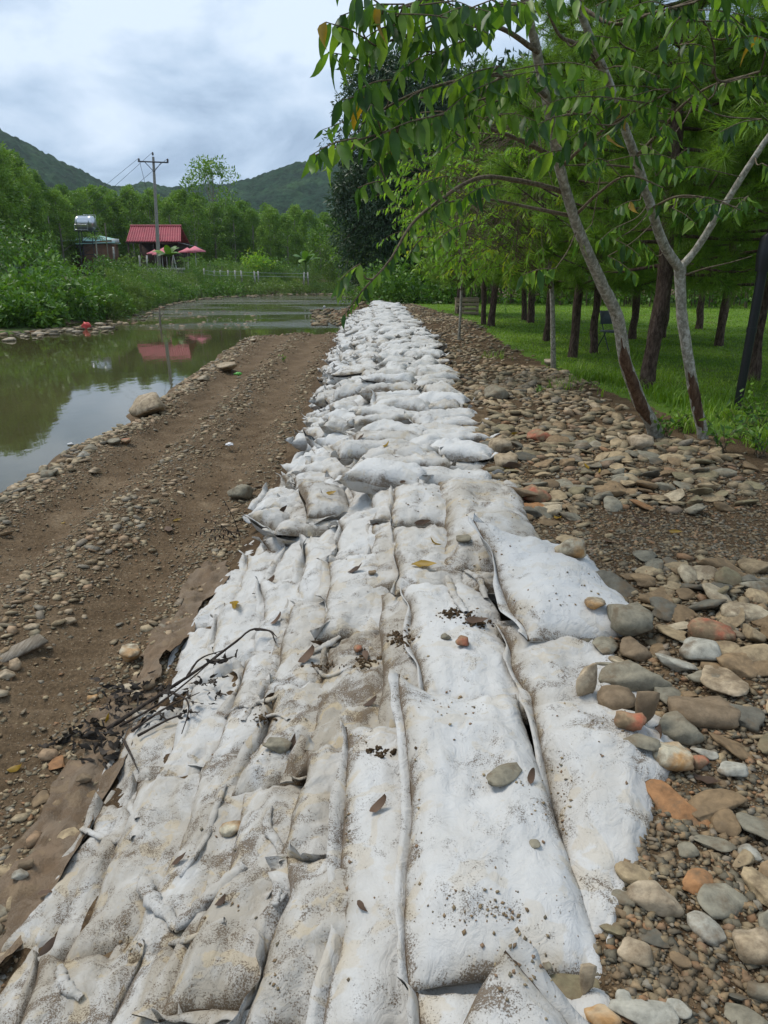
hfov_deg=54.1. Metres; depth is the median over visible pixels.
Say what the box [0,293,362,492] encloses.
river water
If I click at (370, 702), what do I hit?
fallen leaf
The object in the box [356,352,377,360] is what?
sandbag
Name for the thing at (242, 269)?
reed clump
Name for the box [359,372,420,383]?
sandbag
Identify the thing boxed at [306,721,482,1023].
sandbag
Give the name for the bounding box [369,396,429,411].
sandbag
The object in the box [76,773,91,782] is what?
stone
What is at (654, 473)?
stone
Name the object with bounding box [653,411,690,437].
weed
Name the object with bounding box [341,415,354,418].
sandbag
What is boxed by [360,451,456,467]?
sandbag
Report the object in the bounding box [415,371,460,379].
sandbag
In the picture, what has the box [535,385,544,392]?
weed
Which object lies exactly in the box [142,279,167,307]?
reed clump
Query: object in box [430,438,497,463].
sandbag
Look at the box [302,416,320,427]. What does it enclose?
sandbag
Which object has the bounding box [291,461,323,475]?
sandbag
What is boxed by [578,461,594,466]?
stone
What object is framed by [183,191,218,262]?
acacia tree
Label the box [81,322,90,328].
plastic bag
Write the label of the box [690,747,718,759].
stone
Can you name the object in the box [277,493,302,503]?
sandbag
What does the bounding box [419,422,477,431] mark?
sandbag
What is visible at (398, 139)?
broadleaf tree
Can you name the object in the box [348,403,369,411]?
sandbag
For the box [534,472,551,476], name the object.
stone
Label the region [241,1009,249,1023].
sandbag
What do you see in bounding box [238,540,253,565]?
sandbag
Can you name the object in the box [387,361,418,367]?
sandbag
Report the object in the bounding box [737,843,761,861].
stone
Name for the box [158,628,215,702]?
sandbag
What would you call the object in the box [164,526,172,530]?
fallen leaf
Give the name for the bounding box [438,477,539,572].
sandbag
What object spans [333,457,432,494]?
sandbag
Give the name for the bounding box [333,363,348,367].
sandbag
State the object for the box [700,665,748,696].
stone
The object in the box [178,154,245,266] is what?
open crowned tree
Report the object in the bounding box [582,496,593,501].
stone
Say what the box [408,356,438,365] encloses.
sandbag
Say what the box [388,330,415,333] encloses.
sandbag
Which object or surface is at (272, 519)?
sandbag
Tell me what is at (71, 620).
stone
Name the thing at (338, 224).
acacia tree
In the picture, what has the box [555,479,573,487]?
stone
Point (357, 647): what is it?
stone
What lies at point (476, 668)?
sandbag
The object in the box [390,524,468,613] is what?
sandbag
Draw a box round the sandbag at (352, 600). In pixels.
[310,553,389,642]
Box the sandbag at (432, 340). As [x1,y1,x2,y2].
[420,338,445,344]
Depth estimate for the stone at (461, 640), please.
3.39 m
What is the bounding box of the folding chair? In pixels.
[598,310,627,349]
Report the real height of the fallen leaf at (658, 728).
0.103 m
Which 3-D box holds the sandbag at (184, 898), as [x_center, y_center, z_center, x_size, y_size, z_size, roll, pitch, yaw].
[-0.641,1.283,2.914,0.613,0.372,1.176,-7,19,5]
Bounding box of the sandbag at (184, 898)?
[109,750,265,963]
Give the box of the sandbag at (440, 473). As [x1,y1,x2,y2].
[421,466,504,484]
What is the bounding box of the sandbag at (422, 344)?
[398,342,430,346]
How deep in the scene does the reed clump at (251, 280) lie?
94.28 m
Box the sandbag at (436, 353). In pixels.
[410,348,449,358]
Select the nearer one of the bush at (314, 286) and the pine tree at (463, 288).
the pine tree at (463, 288)
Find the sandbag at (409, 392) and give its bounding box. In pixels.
[371,389,420,397]
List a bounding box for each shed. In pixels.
[57,236,116,274]
[75,242,120,275]
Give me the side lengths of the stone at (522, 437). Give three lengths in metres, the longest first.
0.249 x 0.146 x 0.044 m
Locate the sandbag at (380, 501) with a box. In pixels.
[367,489,393,524]
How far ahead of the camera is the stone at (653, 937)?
1.93 m
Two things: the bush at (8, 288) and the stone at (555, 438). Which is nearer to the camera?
the stone at (555, 438)
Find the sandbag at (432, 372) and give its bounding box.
[417,370,467,377]
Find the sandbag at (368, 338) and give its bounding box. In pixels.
[365,335,375,341]
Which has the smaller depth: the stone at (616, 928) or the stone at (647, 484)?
the stone at (616, 928)
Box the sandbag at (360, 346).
[354,344,365,349]
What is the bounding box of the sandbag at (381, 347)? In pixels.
[378,343,391,350]
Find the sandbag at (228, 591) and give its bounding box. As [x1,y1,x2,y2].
[191,569,240,630]
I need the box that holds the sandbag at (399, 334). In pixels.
[383,332,407,337]
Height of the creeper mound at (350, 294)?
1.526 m
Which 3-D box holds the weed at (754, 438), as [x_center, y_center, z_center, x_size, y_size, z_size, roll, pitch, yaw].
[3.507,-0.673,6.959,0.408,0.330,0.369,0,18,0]
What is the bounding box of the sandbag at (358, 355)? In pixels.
[354,350,373,357]
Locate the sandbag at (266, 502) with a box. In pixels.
[242,498,276,523]
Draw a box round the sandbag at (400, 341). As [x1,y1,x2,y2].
[377,339,410,347]
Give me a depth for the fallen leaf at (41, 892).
2.96 m
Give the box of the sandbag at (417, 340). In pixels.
[411,339,436,343]
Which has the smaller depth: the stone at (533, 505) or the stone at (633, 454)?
the stone at (533, 505)
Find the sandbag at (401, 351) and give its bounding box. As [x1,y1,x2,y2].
[388,348,410,354]
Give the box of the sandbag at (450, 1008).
[399,978,611,1023]
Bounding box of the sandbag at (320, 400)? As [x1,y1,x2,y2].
[308,390,333,407]
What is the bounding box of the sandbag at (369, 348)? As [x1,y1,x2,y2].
[352,346,378,355]
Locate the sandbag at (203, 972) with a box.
[132,784,303,1023]
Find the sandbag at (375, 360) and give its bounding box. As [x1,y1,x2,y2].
[371,356,416,363]
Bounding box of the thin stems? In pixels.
[435,246,749,307]
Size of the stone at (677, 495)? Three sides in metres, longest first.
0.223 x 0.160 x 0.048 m
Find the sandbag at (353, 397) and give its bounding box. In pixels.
[347,395,356,399]
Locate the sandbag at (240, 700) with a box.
[188,650,289,767]
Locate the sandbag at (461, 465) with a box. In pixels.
[449,461,485,469]
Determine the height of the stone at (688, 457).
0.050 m
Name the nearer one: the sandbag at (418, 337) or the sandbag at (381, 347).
the sandbag at (381, 347)
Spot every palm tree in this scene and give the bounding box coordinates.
[46,211,58,244]
[87,233,106,256]
[175,256,192,267]
[200,260,219,274]
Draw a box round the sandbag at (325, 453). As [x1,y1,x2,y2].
[320,443,335,457]
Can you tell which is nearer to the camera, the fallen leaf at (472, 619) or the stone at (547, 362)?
the fallen leaf at (472, 619)
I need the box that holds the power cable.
[60,156,147,225]
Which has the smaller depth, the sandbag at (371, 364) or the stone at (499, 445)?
the stone at (499, 445)
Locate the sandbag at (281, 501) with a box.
[261,489,301,509]
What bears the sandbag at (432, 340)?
on the dirt ground at (738, 446)
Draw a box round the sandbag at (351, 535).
[316,508,384,571]
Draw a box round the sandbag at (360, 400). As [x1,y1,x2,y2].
[354,395,369,404]
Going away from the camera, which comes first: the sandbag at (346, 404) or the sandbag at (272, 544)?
the sandbag at (272, 544)
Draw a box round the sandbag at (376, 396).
[369,388,418,404]
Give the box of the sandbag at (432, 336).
[424,333,441,338]
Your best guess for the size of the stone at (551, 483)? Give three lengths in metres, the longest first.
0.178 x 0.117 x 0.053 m
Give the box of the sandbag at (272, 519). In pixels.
[242,507,289,535]
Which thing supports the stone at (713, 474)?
on the dirt ground at (738, 446)
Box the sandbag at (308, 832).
[264,734,340,899]
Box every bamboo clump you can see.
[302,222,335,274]
[316,230,352,281]
[327,245,368,282]
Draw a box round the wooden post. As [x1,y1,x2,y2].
[104,223,108,259]
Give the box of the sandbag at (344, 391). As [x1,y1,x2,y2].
[330,381,374,401]
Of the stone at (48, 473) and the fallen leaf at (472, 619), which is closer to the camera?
the fallen leaf at (472, 619)
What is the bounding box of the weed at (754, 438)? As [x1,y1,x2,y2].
[737,420,767,457]
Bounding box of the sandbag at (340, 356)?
[336,351,349,360]
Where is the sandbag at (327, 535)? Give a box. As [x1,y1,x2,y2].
[300,519,336,546]
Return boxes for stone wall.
[141,268,184,284]
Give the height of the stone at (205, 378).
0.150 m
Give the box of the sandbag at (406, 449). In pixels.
[344,442,443,468]
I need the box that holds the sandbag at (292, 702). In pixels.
[179,673,322,876]
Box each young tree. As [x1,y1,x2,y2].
[371,70,581,368]
[401,164,521,340]
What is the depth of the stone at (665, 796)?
2.42 m
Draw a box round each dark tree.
[317,45,448,287]
[369,53,502,288]
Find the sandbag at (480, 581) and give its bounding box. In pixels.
[462,569,498,609]
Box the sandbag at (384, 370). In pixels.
[370,367,422,376]
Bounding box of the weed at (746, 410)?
[735,383,767,427]
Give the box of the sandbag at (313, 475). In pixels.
[287,468,350,489]
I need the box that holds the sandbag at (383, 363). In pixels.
[375,356,416,367]
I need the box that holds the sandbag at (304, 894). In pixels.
[227,840,350,1023]
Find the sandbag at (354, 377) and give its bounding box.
[348,375,364,379]
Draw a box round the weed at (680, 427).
[666,410,692,431]
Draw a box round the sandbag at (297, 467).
[281,465,304,475]
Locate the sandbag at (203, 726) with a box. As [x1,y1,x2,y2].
[156,674,237,777]
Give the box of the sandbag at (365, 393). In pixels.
[354,381,419,400]
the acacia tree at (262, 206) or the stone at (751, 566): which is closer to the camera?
the stone at (751, 566)
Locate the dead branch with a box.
[85,628,276,769]
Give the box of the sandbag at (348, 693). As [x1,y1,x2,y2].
[280,630,382,783]
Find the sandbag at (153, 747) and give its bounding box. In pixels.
[97,706,181,805]
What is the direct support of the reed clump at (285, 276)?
on the bank
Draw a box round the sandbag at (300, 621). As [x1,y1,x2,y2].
[257,599,351,707]
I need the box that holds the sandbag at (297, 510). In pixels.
[285,503,306,518]
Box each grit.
[487,443,767,1023]
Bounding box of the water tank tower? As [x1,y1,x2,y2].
[74,214,97,275]
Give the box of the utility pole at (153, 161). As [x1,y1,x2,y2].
[138,152,168,267]
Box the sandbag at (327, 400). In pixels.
[324,395,332,404]
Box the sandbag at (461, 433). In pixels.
[402,427,499,445]
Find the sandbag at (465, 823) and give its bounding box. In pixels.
[388,669,601,991]
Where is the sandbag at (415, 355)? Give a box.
[400,351,427,358]
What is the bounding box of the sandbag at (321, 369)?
[317,365,331,374]
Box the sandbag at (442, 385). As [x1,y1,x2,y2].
[418,380,460,392]
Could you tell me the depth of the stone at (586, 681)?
3.01 m
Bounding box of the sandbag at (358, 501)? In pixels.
[327,488,371,528]
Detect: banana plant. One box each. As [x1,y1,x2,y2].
[153,245,180,266]
[292,250,317,277]
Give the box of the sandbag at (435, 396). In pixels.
[418,391,474,404]
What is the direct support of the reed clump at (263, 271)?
on the bank
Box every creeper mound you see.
[341,286,366,303]
[355,273,403,301]
[390,281,444,303]
[422,278,468,303]
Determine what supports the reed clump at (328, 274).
on the bank
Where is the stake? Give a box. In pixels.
[159,307,163,324]
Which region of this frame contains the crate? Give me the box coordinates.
[454,297,479,314]
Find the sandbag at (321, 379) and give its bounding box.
[317,377,326,385]
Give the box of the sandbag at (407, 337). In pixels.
[390,336,411,340]
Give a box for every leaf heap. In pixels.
[37,717,106,751]
[78,727,124,768]
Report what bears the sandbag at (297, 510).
on the sandbag at (259, 549)
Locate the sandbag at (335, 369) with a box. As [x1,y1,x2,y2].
[331,365,345,372]
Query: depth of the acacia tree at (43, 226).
83.81 m
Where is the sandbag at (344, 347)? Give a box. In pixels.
[336,344,349,352]
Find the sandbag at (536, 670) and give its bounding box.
[493,619,636,720]
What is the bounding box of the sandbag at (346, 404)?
[329,398,357,411]
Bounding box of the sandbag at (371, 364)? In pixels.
[362,362,380,369]
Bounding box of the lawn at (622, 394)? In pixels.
[412,297,767,440]
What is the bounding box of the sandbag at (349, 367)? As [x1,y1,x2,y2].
[341,364,358,370]
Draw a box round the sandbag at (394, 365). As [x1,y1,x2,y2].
[385,361,407,369]
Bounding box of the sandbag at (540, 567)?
[468,513,628,642]
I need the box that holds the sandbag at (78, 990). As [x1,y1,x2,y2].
[12,950,136,1023]
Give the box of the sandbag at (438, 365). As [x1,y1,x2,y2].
[426,364,453,369]
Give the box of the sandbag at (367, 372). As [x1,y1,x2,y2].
[349,366,376,375]
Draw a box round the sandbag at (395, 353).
[390,351,424,359]
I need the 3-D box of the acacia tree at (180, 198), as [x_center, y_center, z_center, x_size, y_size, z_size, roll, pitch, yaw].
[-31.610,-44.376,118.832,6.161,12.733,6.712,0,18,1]
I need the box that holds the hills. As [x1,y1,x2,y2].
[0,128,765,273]
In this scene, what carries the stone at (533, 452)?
on the dirt ground at (738, 446)
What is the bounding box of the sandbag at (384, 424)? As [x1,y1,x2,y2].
[345,419,427,434]
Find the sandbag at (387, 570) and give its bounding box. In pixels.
[365,520,397,590]
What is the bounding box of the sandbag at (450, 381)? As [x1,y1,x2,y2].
[416,378,454,384]
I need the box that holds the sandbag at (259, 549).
[254,536,273,555]
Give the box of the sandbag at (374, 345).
[363,343,376,347]
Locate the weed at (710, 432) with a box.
[699,416,746,452]
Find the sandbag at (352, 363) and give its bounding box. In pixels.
[346,361,356,365]
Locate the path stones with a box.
[403,303,767,1006]
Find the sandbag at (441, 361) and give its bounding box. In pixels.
[436,359,452,363]
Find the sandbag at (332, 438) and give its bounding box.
[311,432,352,447]
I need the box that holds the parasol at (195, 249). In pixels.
[185,246,205,259]
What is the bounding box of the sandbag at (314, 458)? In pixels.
[305,456,331,462]
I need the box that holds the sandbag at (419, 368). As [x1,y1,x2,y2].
[412,365,451,373]
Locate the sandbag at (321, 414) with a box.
[309,410,329,417]
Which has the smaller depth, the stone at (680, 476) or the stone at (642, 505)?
the stone at (642, 505)
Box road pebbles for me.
[0,332,333,956]
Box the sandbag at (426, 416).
[404,404,476,423]
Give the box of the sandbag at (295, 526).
[262,516,332,546]
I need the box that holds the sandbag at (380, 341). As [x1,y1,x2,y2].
[371,338,388,345]
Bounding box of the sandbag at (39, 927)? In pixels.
[1,790,135,951]
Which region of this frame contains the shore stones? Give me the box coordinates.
[0,293,355,338]
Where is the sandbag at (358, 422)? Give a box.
[342,410,423,432]
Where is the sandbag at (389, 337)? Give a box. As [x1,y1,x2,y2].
[371,334,398,340]
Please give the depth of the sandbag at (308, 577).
5.29 m
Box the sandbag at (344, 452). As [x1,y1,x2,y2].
[322,438,409,465]
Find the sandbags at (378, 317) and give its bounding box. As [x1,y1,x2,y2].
[325,300,430,356]
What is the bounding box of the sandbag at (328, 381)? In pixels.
[322,377,341,385]
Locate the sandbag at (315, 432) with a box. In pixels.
[303,426,327,447]
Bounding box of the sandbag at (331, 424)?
[318,415,354,434]
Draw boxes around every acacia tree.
[0,141,31,271]
[0,148,49,268]
[0,150,51,265]
[0,164,19,247]
[0,181,8,253]
[17,172,56,265]
[27,169,61,258]
[44,187,83,267]
[47,182,81,267]
[61,187,97,264]
[76,183,118,251]
[77,186,104,236]
[95,185,116,224]
[98,195,130,261]
[100,189,132,256]
[110,185,152,268]
[112,201,140,261]
[123,184,141,260]
[132,193,167,257]
[137,188,168,248]
[153,197,188,238]
[166,188,201,260]
[166,190,193,246]
[178,196,215,267]
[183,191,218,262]
[197,200,231,270]
[212,199,232,272]
[216,204,253,268]
[217,203,242,270]
[228,200,261,260]
[237,207,268,269]
[252,202,277,259]
[253,206,284,265]
[260,208,286,268]
[271,213,303,267]
[283,203,310,269]
[284,213,308,258]
[292,210,323,269]
[312,211,330,261]
[315,212,338,267]
[332,216,344,237]
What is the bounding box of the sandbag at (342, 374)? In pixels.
[328,367,370,382]
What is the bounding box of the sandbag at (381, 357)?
[374,352,407,362]
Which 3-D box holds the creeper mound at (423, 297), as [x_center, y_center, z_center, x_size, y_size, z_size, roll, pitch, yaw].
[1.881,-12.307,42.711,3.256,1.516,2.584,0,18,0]
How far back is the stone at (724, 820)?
2.33 m
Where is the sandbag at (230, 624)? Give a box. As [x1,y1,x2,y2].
[188,599,263,694]
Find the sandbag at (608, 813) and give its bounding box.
[519,687,673,941]
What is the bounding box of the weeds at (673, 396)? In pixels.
[568,364,767,451]
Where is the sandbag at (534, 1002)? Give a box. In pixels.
[463,936,589,1023]
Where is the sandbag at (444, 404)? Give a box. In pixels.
[428,399,462,409]
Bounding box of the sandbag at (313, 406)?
[309,397,316,410]
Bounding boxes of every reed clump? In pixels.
[95,289,126,318]
[109,282,137,315]
[111,269,144,295]
[119,272,151,291]
[124,291,146,312]
[125,281,156,309]
[134,262,176,290]
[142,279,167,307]
[147,265,184,288]
[155,286,179,304]
[157,271,190,300]
[165,254,205,282]
[171,278,199,299]
[180,258,217,282]
[181,272,210,297]
[199,275,231,295]
[200,260,236,281]
[208,254,247,281]
[208,269,236,293]
[217,267,253,293]
[222,263,260,278]
[230,263,268,282]
[231,268,270,290]
[240,258,280,281]
[247,267,282,290]
[263,273,287,289]
[265,264,300,284]
[281,272,313,283]
[284,264,303,276]
[289,256,321,277]
[295,271,326,284]
[300,263,331,282]
[317,269,337,282]
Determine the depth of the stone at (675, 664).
3.17 m
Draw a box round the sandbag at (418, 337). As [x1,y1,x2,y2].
[410,335,429,339]
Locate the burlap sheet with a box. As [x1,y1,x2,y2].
[0,560,229,964]
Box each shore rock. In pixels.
[2,337,15,340]
[31,331,47,335]
[101,326,113,328]
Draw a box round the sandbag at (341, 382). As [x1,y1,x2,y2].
[329,379,355,389]
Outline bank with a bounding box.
[0,274,371,333]
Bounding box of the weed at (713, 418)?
[705,410,726,428]
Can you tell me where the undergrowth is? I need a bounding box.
[357,225,766,307]
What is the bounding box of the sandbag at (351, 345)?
[348,341,370,349]
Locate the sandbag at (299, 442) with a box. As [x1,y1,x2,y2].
[285,433,314,450]
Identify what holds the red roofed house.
on the bank
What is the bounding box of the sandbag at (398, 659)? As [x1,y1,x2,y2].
[378,593,418,727]
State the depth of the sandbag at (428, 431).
8.00 m
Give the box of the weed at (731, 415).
[721,399,767,440]
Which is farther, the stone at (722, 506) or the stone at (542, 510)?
the stone at (722, 506)
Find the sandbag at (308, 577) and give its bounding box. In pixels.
[290,533,335,603]
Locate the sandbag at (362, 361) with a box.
[355,358,375,364]
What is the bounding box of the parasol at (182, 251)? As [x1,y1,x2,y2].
[179,248,196,262]
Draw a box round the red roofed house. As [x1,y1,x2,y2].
[125,225,202,268]
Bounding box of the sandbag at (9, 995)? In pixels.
[0,945,78,1023]
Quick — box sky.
[0,0,760,186]
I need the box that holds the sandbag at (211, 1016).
[176,997,229,1023]
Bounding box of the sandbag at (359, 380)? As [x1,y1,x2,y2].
[355,374,369,382]
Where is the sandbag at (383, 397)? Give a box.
[374,396,413,404]
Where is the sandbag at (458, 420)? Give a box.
[432,416,489,425]
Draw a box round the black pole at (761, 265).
[734,232,767,409]
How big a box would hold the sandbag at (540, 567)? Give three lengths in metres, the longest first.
1.213 x 0.757 x 0.341 m
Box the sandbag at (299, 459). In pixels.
[280,444,315,471]
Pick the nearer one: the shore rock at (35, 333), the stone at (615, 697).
the stone at (615, 697)
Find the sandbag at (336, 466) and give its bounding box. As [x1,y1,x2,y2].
[312,458,348,477]
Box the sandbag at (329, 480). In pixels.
[324,470,346,489]
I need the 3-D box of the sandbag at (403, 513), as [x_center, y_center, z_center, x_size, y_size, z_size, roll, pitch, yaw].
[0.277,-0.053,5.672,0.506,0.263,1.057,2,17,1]
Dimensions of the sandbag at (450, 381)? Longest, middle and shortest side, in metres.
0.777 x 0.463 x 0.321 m
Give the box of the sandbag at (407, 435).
[348,429,420,440]
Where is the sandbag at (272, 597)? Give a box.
[241,576,309,667]
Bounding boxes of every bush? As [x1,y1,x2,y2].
[0,218,58,276]
[0,230,86,282]
[0,249,73,324]
[0,280,35,327]
[0,285,60,328]
[26,249,113,321]
[32,291,68,326]
[63,266,130,318]
[84,254,123,276]
[108,259,144,280]
[114,249,156,276]
[125,285,151,309]
[144,283,166,302]
[154,286,186,303]
[165,281,198,300]
[183,279,225,297]
[190,253,210,273]
[198,255,240,275]
[207,276,249,296]
[230,281,269,294]
[237,246,275,278]
[255,276,294,294]
[260,256,293,280]
[277,278,311,293]
[297,280,333,293]
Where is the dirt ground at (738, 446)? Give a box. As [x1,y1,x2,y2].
[0,282,767,1023]
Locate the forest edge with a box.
[375,43,767,302]
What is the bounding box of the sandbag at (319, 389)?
[312,385,325,396]
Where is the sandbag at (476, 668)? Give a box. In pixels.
[399,582,529,725]
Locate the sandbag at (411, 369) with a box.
[406,367,415,373]
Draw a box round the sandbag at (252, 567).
[214,550,277,614]
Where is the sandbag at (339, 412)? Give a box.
[322,408,355,420]
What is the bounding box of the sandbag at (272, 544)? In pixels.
[252,535,297,552]
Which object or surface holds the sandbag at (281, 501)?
on the dirt ground at (738, 446)
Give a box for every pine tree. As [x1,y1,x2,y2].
[408,104,497,302]
[411,158,480,313]
[412,50,560,326]
[421,101,524,324]
[450,39,589,322]
[463,0,703,357]
[467,46,638,341]
[472,0,767,389]
[490,200,555,319]
[493,17,696,353]
[557,5,751,338]
[606,3,767,381]
[612,88,752,337]
[627,62,767,346]
[673,0,767,238]
[673,48,767,329]
[728,130,767,253]
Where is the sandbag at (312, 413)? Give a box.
[301,408,325,418]
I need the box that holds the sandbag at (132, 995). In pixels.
[100,939,188,1023]
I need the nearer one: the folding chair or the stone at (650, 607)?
the stone at (650, 607)
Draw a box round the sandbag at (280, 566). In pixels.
[252,535,319,593]
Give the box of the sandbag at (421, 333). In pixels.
[410,331,431,335]
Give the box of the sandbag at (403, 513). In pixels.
[387,482,445,527]
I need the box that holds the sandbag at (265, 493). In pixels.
[248,482,294,510]
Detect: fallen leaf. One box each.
[7,763,21,771]
[38,889,51,894]
[39,936,55,955]
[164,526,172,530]
[172,852,185,864]
[215,894,225,905]
[230,601,238,608]
[270,612,280,623]
[290,734,295,749]
[298,645,313,662]
[311,640,324,644]
[348,563,361,572]
[357,900,367,911]
[362,650,368,660]
[363,695,375,705]
[369,794,385,811]
[411,560,435,566]
[415,519,430,524]
[465,616,487,622]
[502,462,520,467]
[527,768,534,783]
[632,510,649,525]
[654,724,661,737]
[669,529,681,532]
[693,773,720,783]
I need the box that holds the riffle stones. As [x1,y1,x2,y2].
[143,299,394,327]
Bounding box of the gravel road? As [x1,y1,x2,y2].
[0,333,335,974]
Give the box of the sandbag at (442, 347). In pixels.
[419,343,447,351]
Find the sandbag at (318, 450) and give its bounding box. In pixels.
[313,446,324,453]
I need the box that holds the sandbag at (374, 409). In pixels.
[352,404,416,422]
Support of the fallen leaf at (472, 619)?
on the sandbag at (476, 668)
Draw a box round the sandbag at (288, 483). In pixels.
[283,479,295,487]
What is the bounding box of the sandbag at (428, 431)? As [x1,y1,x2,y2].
[414,426,446,434]
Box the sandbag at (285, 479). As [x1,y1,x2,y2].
[276,473,295,486]
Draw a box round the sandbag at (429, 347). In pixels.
[421,345,438,349]
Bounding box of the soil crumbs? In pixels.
[104,472,627,1019]
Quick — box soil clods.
[250,607,493,758]
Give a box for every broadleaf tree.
[301,0,688,437]
[547,0,767,439]
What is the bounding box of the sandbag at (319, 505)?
[298,479,353,523]
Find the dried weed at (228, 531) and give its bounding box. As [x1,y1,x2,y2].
[196,501,239,540]
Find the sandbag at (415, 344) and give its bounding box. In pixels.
[383,342,425,347]
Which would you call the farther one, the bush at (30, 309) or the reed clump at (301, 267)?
the reed clump at (301, 267)
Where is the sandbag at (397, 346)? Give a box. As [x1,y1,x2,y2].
[381,345,414,351]
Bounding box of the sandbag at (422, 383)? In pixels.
[415,379,438,389]
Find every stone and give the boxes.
[0,634,48,662]
[0,669,15,679]
[0,864,10,875]
[0,905,7,917]
[6,896,11,911]
[11,869,28,879]
[18,858,33,870]
[31,790,48,807]
[40,469,57,477]
[48,755,64,769]
[57,827,78,838]
[64,617,76,624]
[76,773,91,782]
[77,451,89,457]
[83,444,97,449]
[87,694,97,701]
[87,790,97,797]
[88,467,99,472]
[107,438,120,444]
[119,644,141,662]
[121,438,130,443]
[123,683,132,692]
[128,392,165,417]
[130,690,141,697]
[141,678,155,689]
[198,375,209,380]
[216,362,236,370]
[219,820,240,837]
[227,484,253,499]
[262,737,291,753]
[354,644,362,651]
[368,570,375,574]
[441,633,450,639]
[455,635,468,645]
[456,534,470,542]
[484,384,508,399]
[486,762,521,786]
[488,437,511,452]
[494,451,517,468]
[496,424,515,431]
[504,469,518,472]
[506,438,519,441]
[510,441,522,449]
[510,486,538,497]
[511,434,526,439]
[516,452,536,460]
[519,428,531,433]
[522,482,547,486]
[522,506,542,517]
[523,444,533,448]
[523,449,539,454]
[523,484,551,502]
[524,502,544,507]
[526,513,533,520]
[527,429,551,440]
[529,839,540,848]
[533,458,553,467]
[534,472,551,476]
[534,506,552,517]
[538,519,560,525]
[539,442,557,447]
[539,487,549,492]
[540,502,564,505]
[541,479,559,487]
[542,961,551,970]
[544,359,550,365]
[544,453,557,457]
[544,503,561,515]
[546,435,569,441]
[549,428,562,431]
[549,489,567,500]
[549,973,599,999]
[554,457,580,463]
[554,538,586,557]
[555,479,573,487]
[556,534,575,541]
[558,442,575,447]
[559,458,574,466]
[559,512,582,520]
[561,434,574,440]
[562,485,593,489]
[562,503,571,509]
[566,505,579,513]
[568,486,584,494]
[569,440,586,443]
[576,663,596,695]
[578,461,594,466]
[579,449,593,453]
[579,638,593,642]
[579,963,596,994]
[580,470,594,474]
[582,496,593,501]
[583,436,595,442]
[583,462,601,468]
[584,597,605,609]
[584,1003,621,1023]
[588,479,606,485]
[589,440,600,446]
[592,636,618,654]
[593,485,615,491]
[593,491,613,500]
[594,452,609,460]
[594,469,611,475]
[595,662,610,665]
[596,570,635,596]
[597,685,635,709]
[598,441,610,447]
[598,660,672,691]
[599,922,626,936]
[600,451,622,457]
[600,456,624,462]
[602,487,625,496]
[603,480,626,491]
[603,496,622,511]
[605,435,619,438]
[607,601,653,637]
[608,656,623,661]
[608,998,680,1023]
[609,463,623,469]
[610,438,622,446]
[610,473,636,478]
[611,468,624,474]
[611,889,635,906]
[612,476,628,482]
[614,710,646,731]
[614,861,650,884]
[615,452,632,461]
[615,989,631,1000]
[617,432,626,439]
[617,936,652,967]
[620,461,635,464]
[620,480,635,486]
[620,573,634,580]
[620,635,651,661]
[623,467,643,472]
[623,733,660,751]
[625,450,638,457]
[626,433,653,449]
[626,488,637,494]
[626,880,684,917]
[629,499,652,509]
[630,573,656,587]
[632,550,657,562]
[635,566,655,574]
[635,691,659,723]
[636,480,657,489]
[636,494,650,499]
[637,450,659,458]
[637,488,652,492]
[637,587,673,603]
[639,928,669,947]
[640,470,659,477]
[642,604,653,609]
[645,495,668,501]
[645,558,663,568]
[645,779,710,826]
[648,457,662,465]
[649,587,675,594]
[649,596,676,621]
[650,643,664,655]
[652,741,693,771]
[654,442,671,446]
[654,624,675,629]
[654,686,680,704]
[655,482,675,490]
[655,653,697,671]
[656,626,686,640]
[658,454,686,461]
[658,501,671,505]
[658,711,703,745]
[659,469,672,476]
[662,557,677,562]
[664,488,684,501]
[664,561,687,569]
[666,998,691,1019]
[667,457,682,465]
[667,580,680,589]
[667,695,740,729]
[668,621,687,629]
[669,951,691,968]
[672,472,697,480]
[673,481,691,489]
[673,605,694,622]
[676,588,695,599]
[677,841,699,858]
[678,446,698,450]
[678,563,697,582]
[679,637,721,660]
[680,583,703,590]
[681,691,698,697]
[682,868,713,894]
[684,455,693,460]
[684,504,706,514]
[686,495,702,504]
[687,617,735,641]
[687,670,719,683]
[687,788,748,821]
[687,910,726,946]
[688,487,713,495]
[688,599,726,610]
[690,467,709,472]
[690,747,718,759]
[693,565,716,579]
[693,755,708,769]
[694,834,736,852]
[695,458,715,463]
[695,470,718,477]
[696,883,747,919]
[697,482,718,488]
[697,557,741,571]
[700,493,725,501]
[700,660,720,668]
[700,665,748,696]
[702,583,731,605]
[708,446,721,452]
[708,586,728,598]
[708,731,753,760]
[710,808,741,836]
[711,582,733,590]
[712,468,736,477]
[713,501,735,511]
[714,566,741,584]
[715,490,728,496]
[715,607,744,627]
[716,567,746,576]
[716,640,739,653]
[716,652,757,678]
[717,761,748,776]
[719,620,734,629]
[720,601,767,620]
[724,1002,767,1023]
[725,453,742,457]
[728,993,747,1000]
[730,703,764,733]
[732,644,767,661]
[732,849,754,868]
[732,926,767,965]
[734,499,758,505]
[736,812,767,839]
[737,558,767,574]
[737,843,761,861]
[740,581,766,590]
[740,866,767,907]
[742,461,759,472]
[742,574,762,581]
[742,623,766,643]
[743,481,764,489]
[745,588,767,603]
[746,981,767,1001]
[751,615,767,627]
[754,660,767,676]
[757,733,767,754]
[758,860,767,876]
[758,910,767,930]
[760,621,767,639]
[762,584,767,592]
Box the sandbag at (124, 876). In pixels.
[37,766,199,961]
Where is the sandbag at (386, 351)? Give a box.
[371,349,390,356]

